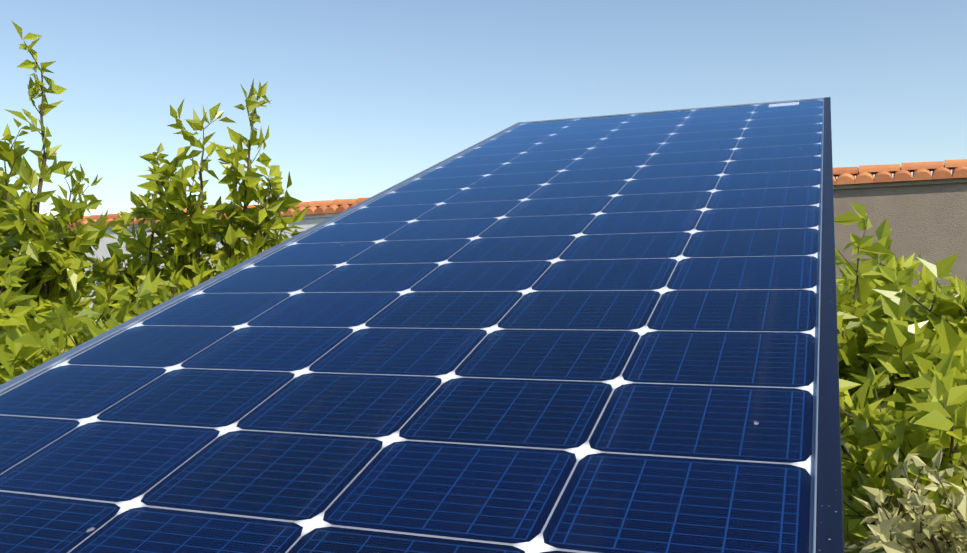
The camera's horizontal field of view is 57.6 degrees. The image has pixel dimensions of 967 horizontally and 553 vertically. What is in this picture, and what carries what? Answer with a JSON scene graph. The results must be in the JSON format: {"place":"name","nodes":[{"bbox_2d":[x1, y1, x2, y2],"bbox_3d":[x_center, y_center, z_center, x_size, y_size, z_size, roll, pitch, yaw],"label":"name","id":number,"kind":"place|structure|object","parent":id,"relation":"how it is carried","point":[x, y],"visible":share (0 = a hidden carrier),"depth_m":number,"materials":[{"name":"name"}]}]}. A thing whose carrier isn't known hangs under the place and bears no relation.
{"place":"outdoors","nodes":[
{"label":"outdoors","id":0,"kind":"place"},
{"bbox_2d":[0,0,966,219],"label":"sky","id":1,"kind":"structure","parent":0,"point":[367,96],"materials":[{"name":"blue"}]},
{"bbox_2d":[25,159,966,320],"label":"garden wall","id":2,"kind":"structure","parent":0,"point":[923,208],"depth_m":9.01,"materials":[{"name":"beige paint"}]},
{"bbox_2d":[844,541,852,551],"bbox_3d":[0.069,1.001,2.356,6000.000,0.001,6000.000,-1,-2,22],"label":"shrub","id":3,"kind":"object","parent":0,"point":[845,544],"depth_m":3.38,"materials":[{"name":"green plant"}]},
{"bbox_2d":[0,21,124,375],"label":"shrub","id":4,"kind":"object","parent":3,"relation":"on","point":[56,259],"visible":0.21,"depth_m":4.49,"materials":[{"name":"green plant"}]},
{"bbox_2d":[0,254,160,384],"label":"shrub","id":5,"kind":"object","parent":3,"relation":"on","point":[34,351],"visible":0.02,"depth_m":2.79,"materials":[{"name":"green plant"}]},
{"bbox_2d":[84,143,228,324],"bbox_3d":[-1.927,0.207,5.187,0.998,2.044,0.944,0,-2,-3],"label":"shrub","id":6,"kind":"object","parent":3,"relation":"on","point":[107,270],"visible":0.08,"depth_m":5.06,"materials":[{"name":"green plant"}]},
{"bbox_2d":[112,78,307,307],"bbox_3d":[-1.493,-0.016,4.949,1.128,2.233,1.111,-1,-2,22],"label":"shrub","id":7,"kind":"object","parent":3,"relation":"on","point":[258,219],"visible":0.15,"depth_m":4.97,"materials":[{"name":"green plant"}]},
{"bbox_2d":[834,202,966,475],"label":"shrub","id":8,"kind":"object","parent":3,"relation":"on","point":[892,327],"visible":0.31,"depth_m":3.39,"materials":[{"name":"green plant"}]},
{"bbox_2d":[839,347,966,552],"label":"shrub","id":9,"kind":"object","parent":3,"relation":"on","point":[930,423],"visible":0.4,"depth_m":2.44,"materials":[{"name":"green plant"}]},
{"bbox_2d":[844,445,966,552],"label":"cream shrub","id":10,"kind":"object","parent":3,"relation":"on","point":[887,533],"visible":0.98,"depth_m":2.16,"materials":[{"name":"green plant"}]},
{"bbox_3d":[0.111,0.356,1.395,0.836,1.224,1.583,-1,-2,22],"label":"panel rack","id":11,"kind":"object","parent":3,"relation":"on","visible":0},
{"bbox_2d":[0,97,843,552],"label":"solar panel frame","id":12,"kind":"object","parent":11,"relation":"on","point":[828,517],"visible":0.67,"depth_m":0.88,"materials":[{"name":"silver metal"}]},
{"bbox_2d":[0,99,822,552],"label":"solar panel","id":13,"kind":"object","parent":12,"relation":"in","point":[588,335],"visible":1,"depth_m":0.83,"materials":[{"name":"blue glass"}]}
]}

